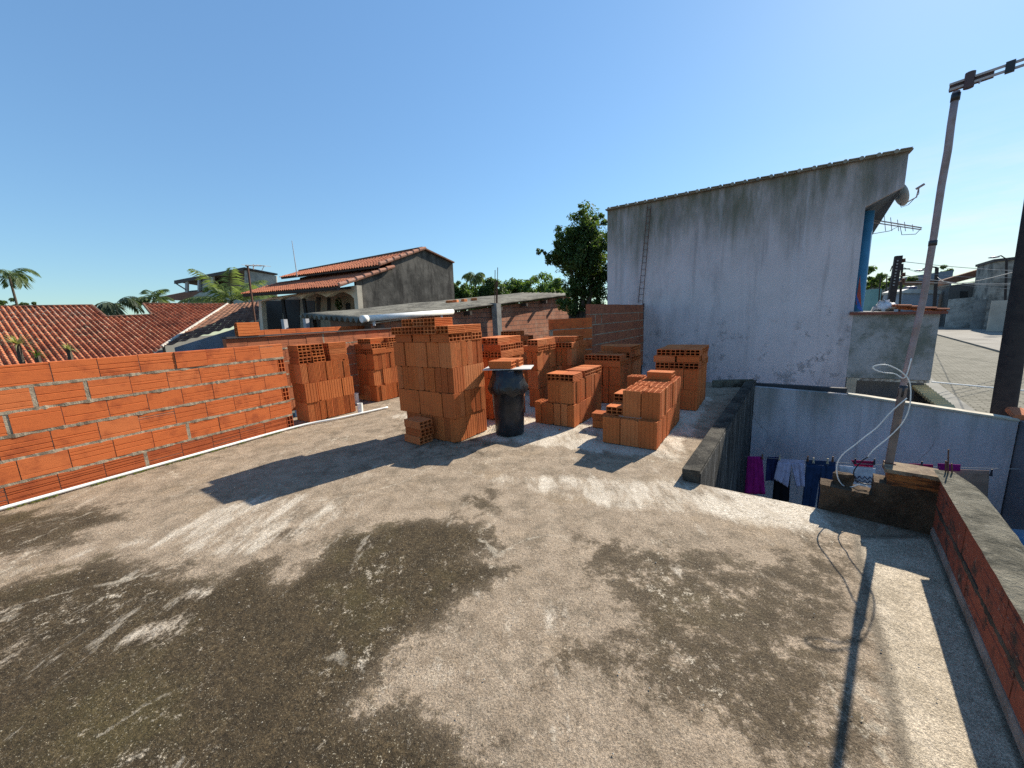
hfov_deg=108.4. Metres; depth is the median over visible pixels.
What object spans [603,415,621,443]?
hollow brick
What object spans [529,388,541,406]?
hollow brick
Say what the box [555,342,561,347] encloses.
hollow brick
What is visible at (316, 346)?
hollow brick
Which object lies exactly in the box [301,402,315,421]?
hollow brick
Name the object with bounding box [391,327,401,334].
hollow brick
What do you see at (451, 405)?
hollow brick
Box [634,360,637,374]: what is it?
hollow brick
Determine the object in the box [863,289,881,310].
teal house
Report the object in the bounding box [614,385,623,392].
hollow brick
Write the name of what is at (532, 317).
corrugated shed
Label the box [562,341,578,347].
hollow brick
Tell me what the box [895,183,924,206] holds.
satellite dish
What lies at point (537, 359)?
hollow brick
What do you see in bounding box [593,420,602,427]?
hollow brick
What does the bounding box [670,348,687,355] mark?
hollow brick
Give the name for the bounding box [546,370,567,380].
hollow brick
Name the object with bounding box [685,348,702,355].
hollow brick
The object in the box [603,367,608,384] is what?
hollow brick
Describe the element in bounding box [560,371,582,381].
hollow brick
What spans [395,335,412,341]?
hollow brick
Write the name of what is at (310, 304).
door
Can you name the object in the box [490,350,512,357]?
hollow brick
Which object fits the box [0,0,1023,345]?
sky
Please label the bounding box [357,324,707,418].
stacked bricks
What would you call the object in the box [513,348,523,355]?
hollow brick
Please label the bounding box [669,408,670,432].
hollow brick
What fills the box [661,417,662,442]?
hollow brick
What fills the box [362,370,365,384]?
hollow brick
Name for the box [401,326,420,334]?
hollow brick
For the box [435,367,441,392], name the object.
hollow brick
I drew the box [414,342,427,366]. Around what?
hollow brick
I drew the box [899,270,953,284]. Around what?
long warehouse
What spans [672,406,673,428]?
hollow brick
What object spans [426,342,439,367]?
hollow brick
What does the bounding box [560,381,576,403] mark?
hollow brick
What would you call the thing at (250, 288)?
aerial pole
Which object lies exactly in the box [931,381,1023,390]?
handrail pipe
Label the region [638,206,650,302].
rebar ladder
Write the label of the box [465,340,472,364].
hollow brick
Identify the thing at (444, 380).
hollow brick
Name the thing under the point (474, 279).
palm tree
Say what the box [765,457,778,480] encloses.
shorts
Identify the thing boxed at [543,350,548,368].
hollow brick
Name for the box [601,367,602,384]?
hollow brick
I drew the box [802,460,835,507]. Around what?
jeans
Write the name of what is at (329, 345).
hollow brick
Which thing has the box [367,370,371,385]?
hollow brick
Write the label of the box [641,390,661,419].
hollow brick
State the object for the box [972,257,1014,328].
tall building
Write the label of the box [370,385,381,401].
hollow brick
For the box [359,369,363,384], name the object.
hollow brick
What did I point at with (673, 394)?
hollow brick
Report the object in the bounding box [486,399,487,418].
hollow brick
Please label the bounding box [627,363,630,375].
hollow brick
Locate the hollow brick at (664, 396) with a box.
[646,387,664,414]
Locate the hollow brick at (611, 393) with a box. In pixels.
[609,385,614,402]
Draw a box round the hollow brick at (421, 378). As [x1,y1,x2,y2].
[417,367,424,390]
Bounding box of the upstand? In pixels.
[712,379,752,386]
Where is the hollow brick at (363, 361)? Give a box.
[360,354,367,369]
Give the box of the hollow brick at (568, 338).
[559,336,578,341]
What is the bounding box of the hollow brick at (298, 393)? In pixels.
[295,383,300,401]
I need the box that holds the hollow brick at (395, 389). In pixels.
[393,382,397,397]
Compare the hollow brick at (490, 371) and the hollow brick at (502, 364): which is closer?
the hollow brick at (502, 364)
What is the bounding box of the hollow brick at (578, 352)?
[576,346,580,363]
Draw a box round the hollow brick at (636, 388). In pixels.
[626,387,644,389]
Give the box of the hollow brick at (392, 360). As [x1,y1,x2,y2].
[389,352,394,367]
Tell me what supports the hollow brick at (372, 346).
on the hollow brick at (376, 351)
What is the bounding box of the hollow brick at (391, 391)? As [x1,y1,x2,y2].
[389,383,393,398]
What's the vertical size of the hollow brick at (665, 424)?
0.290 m
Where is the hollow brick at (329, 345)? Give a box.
[322,342,345,348]
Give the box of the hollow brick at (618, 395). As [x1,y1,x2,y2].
[614,389,623,401]
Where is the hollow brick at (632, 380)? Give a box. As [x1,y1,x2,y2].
[627,375,643,387]
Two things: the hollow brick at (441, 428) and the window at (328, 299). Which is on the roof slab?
the hollow brick at (441, 428)
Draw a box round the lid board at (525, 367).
[482,365,533,370]
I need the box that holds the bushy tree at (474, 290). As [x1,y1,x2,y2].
[470,285,481,308]
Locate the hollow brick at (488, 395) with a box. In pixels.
[484,379,492,399]
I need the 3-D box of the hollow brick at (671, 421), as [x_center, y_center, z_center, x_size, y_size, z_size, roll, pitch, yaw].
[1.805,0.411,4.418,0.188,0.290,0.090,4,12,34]
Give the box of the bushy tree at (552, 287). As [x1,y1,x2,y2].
[528,278,566,300]
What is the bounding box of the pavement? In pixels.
[937,327,1002,351]
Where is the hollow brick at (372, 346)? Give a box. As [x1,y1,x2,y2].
[362,343,380,348]
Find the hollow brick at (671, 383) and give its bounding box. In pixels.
[654,382,672,407]
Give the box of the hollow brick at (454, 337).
[430,333,460,341]
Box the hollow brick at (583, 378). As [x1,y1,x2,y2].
[582,377,584,399]
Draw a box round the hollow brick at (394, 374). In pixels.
[390,367,397,382]
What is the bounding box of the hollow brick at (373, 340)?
[364,338,383,343]
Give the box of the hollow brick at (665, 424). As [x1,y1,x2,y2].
[664,413,666,438]
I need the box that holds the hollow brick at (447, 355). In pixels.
[438,342,456,367]
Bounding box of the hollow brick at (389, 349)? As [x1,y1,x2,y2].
[386,347,393,352]
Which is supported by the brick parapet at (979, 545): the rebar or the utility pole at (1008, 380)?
the rebar
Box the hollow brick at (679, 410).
[678,399,679,420]
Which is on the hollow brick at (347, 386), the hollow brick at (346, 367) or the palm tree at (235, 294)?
the hollow brick at (346, 367)
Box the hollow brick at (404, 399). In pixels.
[398,388,409,411]
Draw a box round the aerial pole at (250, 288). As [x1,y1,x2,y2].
[245,264,270,321]
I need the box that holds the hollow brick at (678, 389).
[675,377,678,400]
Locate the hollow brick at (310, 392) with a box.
[301,382,318,403]
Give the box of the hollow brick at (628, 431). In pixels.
[620,417,639,446]
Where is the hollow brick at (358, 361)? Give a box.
[356,354,360,368]
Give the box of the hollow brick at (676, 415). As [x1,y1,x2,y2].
[675,402,677,425]
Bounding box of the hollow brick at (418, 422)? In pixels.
[404,416,431,429]
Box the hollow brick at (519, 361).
[497,358,522,366]
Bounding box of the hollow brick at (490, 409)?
[487,399,493,418]
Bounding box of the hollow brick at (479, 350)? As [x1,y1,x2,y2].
[475,339,482,362]
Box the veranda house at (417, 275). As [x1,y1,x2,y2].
[240,247,454,329]
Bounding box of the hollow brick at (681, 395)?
[680,389,682,408]
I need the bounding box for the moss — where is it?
[7,427,297,509]
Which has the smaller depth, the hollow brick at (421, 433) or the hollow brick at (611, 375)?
the hollow brick at (421, 433)
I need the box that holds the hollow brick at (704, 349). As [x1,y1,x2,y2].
[683,347,705,353]
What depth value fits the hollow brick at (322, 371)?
5.68 m
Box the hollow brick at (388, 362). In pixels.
[385,352,390,367]
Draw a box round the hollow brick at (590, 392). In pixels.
[589,376,591,396]
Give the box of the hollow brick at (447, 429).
[444,417,450,441]
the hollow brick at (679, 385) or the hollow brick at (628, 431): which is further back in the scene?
the hollow brick at (679, 385)
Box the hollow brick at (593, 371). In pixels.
[574,367,595,375]
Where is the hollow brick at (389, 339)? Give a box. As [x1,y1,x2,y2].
[381,337,395,341]
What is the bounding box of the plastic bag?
[871,299,896,311]
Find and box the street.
[292,335,1023,416]
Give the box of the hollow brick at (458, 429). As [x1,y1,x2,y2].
[449,415,466,441]
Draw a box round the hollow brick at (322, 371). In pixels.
[319,362,326,380]
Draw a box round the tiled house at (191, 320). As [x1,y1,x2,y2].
[0,301,259,364]
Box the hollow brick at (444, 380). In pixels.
[441,368,448,392]
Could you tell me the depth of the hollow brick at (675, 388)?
4.45 m
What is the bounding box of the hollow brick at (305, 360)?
[289,357,311,363]
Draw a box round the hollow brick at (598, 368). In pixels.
[577,365,600,372]
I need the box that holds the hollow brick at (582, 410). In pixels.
[580,399,585,422]
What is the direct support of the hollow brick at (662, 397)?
on the hollow brick at (661, 428)
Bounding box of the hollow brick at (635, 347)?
[618,345,637,350]
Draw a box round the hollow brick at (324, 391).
[317,380,330,399]
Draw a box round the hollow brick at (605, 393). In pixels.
[603,385,608,402]
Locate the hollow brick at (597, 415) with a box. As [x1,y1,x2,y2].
[592,410,618,420]
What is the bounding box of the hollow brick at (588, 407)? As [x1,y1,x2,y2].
[586,396,591,419]
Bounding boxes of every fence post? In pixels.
[281,319,296,416]
[303,319,309,327]
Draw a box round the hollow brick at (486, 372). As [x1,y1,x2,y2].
[483,358,488,378]
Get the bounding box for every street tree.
[866,265,889,289]
[866,276,903,310]
[906,276,918,280]
[940,265,954,271]
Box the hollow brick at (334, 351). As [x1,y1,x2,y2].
[324,347,346,354]
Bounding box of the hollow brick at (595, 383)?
[594,373,596,394]
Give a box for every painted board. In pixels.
[855,278,860,306]
[855,294,862,311]
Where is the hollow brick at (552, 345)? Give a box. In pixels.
[549,343,555,349]
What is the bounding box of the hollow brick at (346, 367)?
[342,359,349,376]
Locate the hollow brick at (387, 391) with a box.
[383,384,389,398]
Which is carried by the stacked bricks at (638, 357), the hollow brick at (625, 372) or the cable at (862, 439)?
the hollow brick at (625, 372)
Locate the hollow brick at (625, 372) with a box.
[624,365,627,382]
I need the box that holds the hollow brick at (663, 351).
[657,348,672,355]
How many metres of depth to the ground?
137.14 m
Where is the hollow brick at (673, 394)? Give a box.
[657,380,674,405]
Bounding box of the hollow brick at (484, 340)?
[482,337,490,344]
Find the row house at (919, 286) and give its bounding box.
[866,281,948,310]
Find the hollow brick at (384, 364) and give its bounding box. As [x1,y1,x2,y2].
[381,353,386,368]
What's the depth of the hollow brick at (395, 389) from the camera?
7.14 m
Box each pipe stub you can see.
[354,393,358,403]
[357,403,362,412]
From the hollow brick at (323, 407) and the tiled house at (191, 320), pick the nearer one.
the hollow brick at (323, 407)
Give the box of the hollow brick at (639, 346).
[622,344,640,349]
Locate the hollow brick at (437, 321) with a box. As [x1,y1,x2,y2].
[423,317,452,325]
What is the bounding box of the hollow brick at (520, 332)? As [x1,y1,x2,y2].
[508,330,523,334]
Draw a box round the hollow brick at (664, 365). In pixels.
[655,362,669,368]
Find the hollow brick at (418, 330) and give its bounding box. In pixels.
[413,326,424,334]
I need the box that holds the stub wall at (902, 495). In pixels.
[818,462,939,534]
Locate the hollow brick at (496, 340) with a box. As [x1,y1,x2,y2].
[487,336,509,344]
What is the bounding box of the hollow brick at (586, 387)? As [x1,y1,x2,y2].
[585,376,588,398]
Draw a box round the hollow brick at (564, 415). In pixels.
[561,404,568,426]
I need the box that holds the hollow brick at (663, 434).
[662,415,664,441]
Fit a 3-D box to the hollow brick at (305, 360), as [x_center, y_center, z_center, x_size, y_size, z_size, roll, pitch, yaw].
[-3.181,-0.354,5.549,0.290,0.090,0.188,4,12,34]
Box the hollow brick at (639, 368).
[637,359,640,374]
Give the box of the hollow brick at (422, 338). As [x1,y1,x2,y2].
[412,334,430,341]
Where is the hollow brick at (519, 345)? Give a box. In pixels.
[512,342,522,348]
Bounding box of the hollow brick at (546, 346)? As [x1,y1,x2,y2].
[544,344,548,350]
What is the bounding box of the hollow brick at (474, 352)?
[471,340,476,363]
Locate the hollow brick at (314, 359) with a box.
[311,355,325,362]
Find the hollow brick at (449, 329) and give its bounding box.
[436,325,465,333]
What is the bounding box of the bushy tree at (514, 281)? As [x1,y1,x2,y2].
[499,277,530,303]
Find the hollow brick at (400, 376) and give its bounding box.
[397,366,403,387]
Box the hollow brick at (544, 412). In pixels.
[541,399,547,423]
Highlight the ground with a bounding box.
[0,326,940,365]
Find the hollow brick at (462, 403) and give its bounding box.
[459,391,464,416]
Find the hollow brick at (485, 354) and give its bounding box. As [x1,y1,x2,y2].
[482,351,490,357]
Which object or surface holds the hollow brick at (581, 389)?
on the hollow brick at (582, 410)
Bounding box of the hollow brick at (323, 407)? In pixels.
[319,400,327,418]
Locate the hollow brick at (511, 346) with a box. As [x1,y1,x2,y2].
[505,343,515,349]
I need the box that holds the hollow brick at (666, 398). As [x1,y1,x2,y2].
[650,386,667,413]
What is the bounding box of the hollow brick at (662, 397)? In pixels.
[645,389,663,417]
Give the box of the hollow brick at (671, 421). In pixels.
[670,407,671,431]
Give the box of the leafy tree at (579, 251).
[536,200,606,318]
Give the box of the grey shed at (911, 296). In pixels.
[882,289,941,311]
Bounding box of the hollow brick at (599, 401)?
[597,391,600,409]
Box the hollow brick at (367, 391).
[364,385,371,400]
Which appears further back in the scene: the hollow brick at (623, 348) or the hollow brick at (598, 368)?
the hollow brick at (623, 348)
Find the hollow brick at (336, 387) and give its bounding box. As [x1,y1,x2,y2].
[329,378,342,397]
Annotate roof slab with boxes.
[0,382,1023,767]
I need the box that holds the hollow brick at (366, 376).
[365,370,368,385]
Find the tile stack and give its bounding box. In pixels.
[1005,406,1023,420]
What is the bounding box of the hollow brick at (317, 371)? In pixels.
[313,362,320,381]
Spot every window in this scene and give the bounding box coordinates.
[327,298,330,309]
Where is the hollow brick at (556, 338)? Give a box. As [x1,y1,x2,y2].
[544,336,559,341]
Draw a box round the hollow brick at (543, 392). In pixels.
[542,387,544,398]
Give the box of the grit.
[11,461,960,762]
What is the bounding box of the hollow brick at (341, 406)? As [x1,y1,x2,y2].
[337,396,344,414]
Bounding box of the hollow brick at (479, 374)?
[474,362,484,387]
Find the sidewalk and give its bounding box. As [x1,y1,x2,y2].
[926,378,974,410]
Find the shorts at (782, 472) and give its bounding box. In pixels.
[774,459,804,486]
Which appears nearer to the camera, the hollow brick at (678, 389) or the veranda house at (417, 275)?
the hollow brick at (678, 389)
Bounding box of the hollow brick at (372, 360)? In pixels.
[367,354,378,369]
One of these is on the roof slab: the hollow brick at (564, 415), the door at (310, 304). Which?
the hollow brick at (564, 415)
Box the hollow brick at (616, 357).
[608,353,625,360]
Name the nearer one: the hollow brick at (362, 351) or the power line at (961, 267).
the hollow brick at (362, 351)
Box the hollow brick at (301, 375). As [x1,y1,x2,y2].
[294,364,308,383]
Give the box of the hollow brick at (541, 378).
[540,369,543,387]
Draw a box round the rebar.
[947,449,948,472]
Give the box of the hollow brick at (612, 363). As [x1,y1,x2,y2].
[602,360,623,366]
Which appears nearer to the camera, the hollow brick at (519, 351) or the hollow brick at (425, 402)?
the hollow brick at (425, 402)
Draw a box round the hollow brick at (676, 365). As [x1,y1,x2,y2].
[669,360,683,368]
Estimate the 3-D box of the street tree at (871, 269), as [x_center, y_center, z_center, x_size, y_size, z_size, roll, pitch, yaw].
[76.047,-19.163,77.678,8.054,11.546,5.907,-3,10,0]
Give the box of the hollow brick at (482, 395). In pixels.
[480,386,485,409]
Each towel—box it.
[839,465,875,487]
[950,469,988,497]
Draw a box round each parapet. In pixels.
[682,380,755,492]
[930,469,1023,760]
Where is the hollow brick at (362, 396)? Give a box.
[359,385,364,399]
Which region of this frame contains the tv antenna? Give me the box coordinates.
[949,58,1023,92]
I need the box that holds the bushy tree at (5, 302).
[0,297,14,304]
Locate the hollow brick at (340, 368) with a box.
[337,359,343,377]
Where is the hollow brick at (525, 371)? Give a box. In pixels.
[523,360,527,374]
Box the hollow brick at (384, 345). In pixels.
[380,342,388,347]
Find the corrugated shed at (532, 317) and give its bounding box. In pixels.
[300,267,569,399]
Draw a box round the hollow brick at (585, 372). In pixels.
[565,368,590,376]
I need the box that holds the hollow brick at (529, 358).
[527,352,532,369]
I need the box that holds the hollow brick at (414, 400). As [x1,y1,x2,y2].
[408,389,420,412]
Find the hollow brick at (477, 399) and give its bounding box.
[474,387,480,410]
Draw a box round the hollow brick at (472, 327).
[463,324,480,331]
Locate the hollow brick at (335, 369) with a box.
[325,360,338,378]
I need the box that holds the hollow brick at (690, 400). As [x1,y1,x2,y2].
[682,389,697,410]
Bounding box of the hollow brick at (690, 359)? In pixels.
[677,356,700,362]
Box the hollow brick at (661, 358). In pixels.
[654,354,676,361]
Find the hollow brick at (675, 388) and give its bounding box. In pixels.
[664,379,676,404]
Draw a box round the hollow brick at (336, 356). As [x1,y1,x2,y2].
[325,353,347,360]
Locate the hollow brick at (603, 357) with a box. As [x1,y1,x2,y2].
[596,353,612,360]
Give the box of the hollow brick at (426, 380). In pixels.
[423,367,429,390]
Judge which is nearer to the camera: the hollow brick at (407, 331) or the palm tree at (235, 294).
the hollow brick at (407, 331)
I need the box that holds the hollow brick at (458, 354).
[455,341,461,366]
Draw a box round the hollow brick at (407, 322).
[401,319,412,326]
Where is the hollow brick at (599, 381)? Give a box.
[599,372,600,391]
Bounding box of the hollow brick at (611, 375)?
[609,367,614,385]
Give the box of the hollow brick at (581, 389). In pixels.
[579,379,582,400]
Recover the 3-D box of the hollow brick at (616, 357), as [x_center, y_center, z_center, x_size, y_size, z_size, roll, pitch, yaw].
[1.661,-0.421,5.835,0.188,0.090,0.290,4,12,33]
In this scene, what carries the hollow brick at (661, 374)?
on the hollow brick
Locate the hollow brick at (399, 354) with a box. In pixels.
[393,342,406,365]
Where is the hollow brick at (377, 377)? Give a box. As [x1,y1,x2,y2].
[371,369,382,385]
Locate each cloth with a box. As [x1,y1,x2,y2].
[851,460,872,466]
[909,463,932,467]
[938,463,960,470]
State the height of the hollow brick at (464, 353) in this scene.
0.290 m
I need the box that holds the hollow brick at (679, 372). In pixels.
[669,369,683,388]
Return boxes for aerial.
[873,216,921,234]
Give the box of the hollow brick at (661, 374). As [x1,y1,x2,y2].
[647,370,674,379]
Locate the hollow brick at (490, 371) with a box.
[488,358,498,378]
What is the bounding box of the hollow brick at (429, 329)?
[424,325,445,333]
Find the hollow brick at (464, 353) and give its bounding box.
[461,341,467,365]
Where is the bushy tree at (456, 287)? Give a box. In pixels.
[454,283,461,311]
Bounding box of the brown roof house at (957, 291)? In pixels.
[937,269,976,326]
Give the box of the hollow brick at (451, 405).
[442,393,460,418]
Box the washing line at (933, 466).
[746,456,1007,468]
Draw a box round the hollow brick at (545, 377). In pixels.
[543,368,546,386]
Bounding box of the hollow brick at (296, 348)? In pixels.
[287,344,310,351]
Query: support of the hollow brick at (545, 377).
on the hollow brick at (546, 392)
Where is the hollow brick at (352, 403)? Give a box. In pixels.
[348,394,355,411]
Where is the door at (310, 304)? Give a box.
[304,301,314,327]
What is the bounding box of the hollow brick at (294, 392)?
[292,383,297,401]
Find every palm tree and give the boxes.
[0,268,41,349]
[93,296,145,342]
[135,289,174,352]
[178,267,276,303]
[461,272,484,287]
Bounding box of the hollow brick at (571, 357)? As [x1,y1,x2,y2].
[567,347,576,365]
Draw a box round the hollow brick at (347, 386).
[341,376,353,395]
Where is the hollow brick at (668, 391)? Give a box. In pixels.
[650,384,668,409]
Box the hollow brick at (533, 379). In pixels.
[528,370,540,388]
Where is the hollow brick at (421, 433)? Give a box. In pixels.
[405,426,433,437]
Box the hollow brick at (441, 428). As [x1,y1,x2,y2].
[438,416,444,440]
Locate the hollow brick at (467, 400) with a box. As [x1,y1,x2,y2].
[464,390,471,414]
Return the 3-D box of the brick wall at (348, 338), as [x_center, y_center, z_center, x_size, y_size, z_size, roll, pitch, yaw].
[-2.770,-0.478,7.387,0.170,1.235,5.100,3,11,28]
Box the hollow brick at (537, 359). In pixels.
[532,351,542,370]
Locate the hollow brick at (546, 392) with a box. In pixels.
[545,386,547,399]
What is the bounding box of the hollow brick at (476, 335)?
[470,331,481,339]
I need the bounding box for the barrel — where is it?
[487,370,528,436]
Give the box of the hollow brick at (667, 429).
[666,410,668,436]
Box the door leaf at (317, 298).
[316,297,319,327]
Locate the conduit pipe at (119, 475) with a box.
[0,406,387,510]
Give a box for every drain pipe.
[359,309,453,322]
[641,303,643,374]
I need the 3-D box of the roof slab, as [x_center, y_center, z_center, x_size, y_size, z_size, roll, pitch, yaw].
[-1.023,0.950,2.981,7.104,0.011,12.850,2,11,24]
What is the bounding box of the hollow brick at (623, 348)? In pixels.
[613,346,633,351]
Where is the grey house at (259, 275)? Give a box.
[152,267,277,319]
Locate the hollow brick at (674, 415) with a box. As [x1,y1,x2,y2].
[673,404,675,427]
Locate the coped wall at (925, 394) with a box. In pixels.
[911,383,954,407]
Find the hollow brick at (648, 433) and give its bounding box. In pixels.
[638,419,658,449]
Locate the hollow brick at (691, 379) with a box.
[683,369,699,389]
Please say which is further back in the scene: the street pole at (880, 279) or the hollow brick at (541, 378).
the street pole at (880, 279)
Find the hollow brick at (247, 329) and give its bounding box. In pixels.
[234,322,259,335]
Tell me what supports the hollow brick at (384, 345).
on the hollow brick at (389, 349)
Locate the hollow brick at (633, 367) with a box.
[631,362,635,374]
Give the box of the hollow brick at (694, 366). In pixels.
[684,361,701,369]
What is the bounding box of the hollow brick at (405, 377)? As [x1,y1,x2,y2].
[402,366,408,388]
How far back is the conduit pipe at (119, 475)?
4.00 m
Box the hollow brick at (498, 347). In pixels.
[483,344,507,351]
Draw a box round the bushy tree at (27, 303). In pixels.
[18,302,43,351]
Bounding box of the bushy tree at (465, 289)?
[454,280,474,311]
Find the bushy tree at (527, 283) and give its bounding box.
[502,271,552,305]
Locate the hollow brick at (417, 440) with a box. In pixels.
[404,434,432,444]
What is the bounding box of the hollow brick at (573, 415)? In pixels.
[567,402,579,426]
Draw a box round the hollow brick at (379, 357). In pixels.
[377,353,382,368]
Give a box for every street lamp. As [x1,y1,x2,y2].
[915,266,938,306]
[989,255,1007,299]
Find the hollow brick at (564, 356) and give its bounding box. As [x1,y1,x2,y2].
[562,348,566,364]
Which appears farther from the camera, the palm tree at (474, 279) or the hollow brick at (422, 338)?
the palm tree at (474, 279)
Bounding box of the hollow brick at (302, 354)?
[288,351,311,357]
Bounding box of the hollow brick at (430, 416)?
[427,415,433,438]
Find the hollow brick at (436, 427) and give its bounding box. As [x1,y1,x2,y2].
[433,416,439,438]
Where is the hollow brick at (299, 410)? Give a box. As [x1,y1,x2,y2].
[295,401,303,420]
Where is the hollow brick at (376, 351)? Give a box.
[366,348,385,353]
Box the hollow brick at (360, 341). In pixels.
[357,338,368,343]
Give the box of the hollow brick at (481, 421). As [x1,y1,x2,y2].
[476,408,486,433]
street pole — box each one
[876,276,884,310]
[898,264,909,311]
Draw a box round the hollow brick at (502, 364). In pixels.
[488,360,516,368]
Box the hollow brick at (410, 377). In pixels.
[407,366,413,389]
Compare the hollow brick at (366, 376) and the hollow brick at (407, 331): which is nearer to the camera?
the hollow brick at (407, 331)
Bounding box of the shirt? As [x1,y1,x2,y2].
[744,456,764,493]
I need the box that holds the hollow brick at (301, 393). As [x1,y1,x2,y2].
[298,384,303,402]
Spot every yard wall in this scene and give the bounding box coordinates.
[750,382,1019,512]
[1000,420,1023,529]
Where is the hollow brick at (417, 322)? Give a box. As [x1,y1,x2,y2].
[412,318,423,326]
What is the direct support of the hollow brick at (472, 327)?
on the hollow brick at (476, 335)
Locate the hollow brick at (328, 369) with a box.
[324,361,332,379]
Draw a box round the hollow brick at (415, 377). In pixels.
[412,366,418,389]
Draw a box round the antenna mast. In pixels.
[882,90,960,468]
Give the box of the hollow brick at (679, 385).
[675,376,680,398]
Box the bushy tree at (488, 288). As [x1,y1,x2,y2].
[477,277,505,308]
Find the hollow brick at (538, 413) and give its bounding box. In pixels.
[535,399,545,422]
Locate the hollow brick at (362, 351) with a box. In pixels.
[360,349,366,353]
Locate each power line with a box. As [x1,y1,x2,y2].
[904,282,1009,283]
[906,268,1010,277]
[906,275,984,284]
[908,262,1012,270]
[940,272,1011,282]
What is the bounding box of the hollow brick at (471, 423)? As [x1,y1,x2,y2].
[466,412,476,437]
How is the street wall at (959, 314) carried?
on the pavement
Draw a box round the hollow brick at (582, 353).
[581,345,584,362]
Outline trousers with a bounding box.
[772,470,790,501]
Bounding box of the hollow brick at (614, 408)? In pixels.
[606,401,622,415]
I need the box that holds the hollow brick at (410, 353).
[405,342,415,365]
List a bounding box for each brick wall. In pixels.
[0,344,293,506]
[220,327,395,410]
[260,326,364,336]
[548,317,591,354]
[586,304,643,364]
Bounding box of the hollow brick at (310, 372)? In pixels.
[306,363,315,382]
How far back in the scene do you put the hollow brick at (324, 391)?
5.70 m
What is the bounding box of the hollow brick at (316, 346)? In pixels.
[302,343,322,349]
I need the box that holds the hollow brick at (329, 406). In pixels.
[326,399,333,417]
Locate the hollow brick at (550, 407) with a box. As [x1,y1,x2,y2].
[547,402,553,423]
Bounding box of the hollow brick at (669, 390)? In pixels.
[653,383,670,408]
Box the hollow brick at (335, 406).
[331,397,338,415]
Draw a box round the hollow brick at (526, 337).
[520,335,532,339]
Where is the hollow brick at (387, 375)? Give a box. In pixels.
[382,368,392,383]
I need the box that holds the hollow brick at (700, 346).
[685,346,707,352]
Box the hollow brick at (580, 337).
[567,335,582,340]
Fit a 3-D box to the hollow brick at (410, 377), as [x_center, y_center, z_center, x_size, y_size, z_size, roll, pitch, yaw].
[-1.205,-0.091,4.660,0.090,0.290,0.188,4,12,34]
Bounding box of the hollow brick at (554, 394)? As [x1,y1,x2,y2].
[548,380,560,402]
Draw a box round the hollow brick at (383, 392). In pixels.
[380,385,386,400]
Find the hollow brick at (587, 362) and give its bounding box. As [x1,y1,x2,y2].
[585,360,601,366]
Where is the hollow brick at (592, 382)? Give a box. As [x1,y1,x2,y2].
[591,374,593,395]
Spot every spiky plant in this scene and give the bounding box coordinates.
[1,333,36,363]
[24,348,50,362]
[55,343,81,359]
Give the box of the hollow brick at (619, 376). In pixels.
[615,366,623,385]
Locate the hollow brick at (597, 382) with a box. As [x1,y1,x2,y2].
[597,373,598,392]
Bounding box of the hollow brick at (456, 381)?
[447,366,464,393]
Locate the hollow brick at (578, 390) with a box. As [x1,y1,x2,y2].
[576,380,579,402]
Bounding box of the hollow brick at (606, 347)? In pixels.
[601,345,617,350]
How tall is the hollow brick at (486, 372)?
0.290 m
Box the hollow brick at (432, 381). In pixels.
[428,367,435,391]
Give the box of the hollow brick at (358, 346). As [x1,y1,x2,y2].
[355,344,361,348]
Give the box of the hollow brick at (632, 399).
[623,389,642,417]
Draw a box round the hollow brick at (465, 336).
[460,332,471,340]
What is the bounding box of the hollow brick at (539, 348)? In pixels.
[523,345,543,351]
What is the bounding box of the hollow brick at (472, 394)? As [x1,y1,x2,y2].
[469,388,475,412]
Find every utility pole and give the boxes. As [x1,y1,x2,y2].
[885,255,905,311]
[990,202,1023,415]
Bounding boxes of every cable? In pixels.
[836,398,906,486]
[853,457,872,484]
[867,358,911,456]
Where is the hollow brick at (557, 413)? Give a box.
[554,403,561,425]
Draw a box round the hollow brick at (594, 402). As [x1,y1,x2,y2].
[592,394,596,411]
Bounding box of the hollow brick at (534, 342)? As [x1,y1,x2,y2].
[527,339,546,345]
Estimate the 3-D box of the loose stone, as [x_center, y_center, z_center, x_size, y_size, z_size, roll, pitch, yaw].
[2.290,0.655,2.555,0.118,0.102,0.081,4,12,35]
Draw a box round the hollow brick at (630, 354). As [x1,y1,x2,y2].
[619,351,634,357]
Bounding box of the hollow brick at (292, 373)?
[288,364,295,382]
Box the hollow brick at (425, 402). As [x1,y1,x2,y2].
[419,390,431,414]
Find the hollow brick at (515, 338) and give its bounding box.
[500,335,520,342]
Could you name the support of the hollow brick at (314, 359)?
on the hollow brick at (322, 371)
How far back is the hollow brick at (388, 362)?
6.98 m
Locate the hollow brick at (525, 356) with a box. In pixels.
[523,345,526,359]
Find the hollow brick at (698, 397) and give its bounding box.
[697,388,699,408]
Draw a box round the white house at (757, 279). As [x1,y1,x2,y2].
[605,147,949,401]
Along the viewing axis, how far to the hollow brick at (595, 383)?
5.20 m
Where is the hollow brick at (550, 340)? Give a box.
[538,337,554,343]
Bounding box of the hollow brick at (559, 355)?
[556,348,561,364]
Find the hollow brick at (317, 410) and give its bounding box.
[313,401,321,420]
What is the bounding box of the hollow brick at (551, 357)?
[549,349,554,366]
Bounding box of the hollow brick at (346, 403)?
[343,395,349,413]
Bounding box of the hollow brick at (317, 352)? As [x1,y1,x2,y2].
[311,349,323,356]
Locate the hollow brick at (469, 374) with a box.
[464,364,474,390]
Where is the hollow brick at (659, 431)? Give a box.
[641,418,660,445]
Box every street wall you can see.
[944,297,974,327]
[970,299,987,328]
[986,300,1007,330]
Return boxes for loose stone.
[832,470,853,486]
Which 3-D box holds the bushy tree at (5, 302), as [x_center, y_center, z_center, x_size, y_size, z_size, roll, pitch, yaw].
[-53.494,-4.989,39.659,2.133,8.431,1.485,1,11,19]
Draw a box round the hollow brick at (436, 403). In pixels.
[430,392,443,416]
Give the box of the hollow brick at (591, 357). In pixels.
[584,353,601,360]

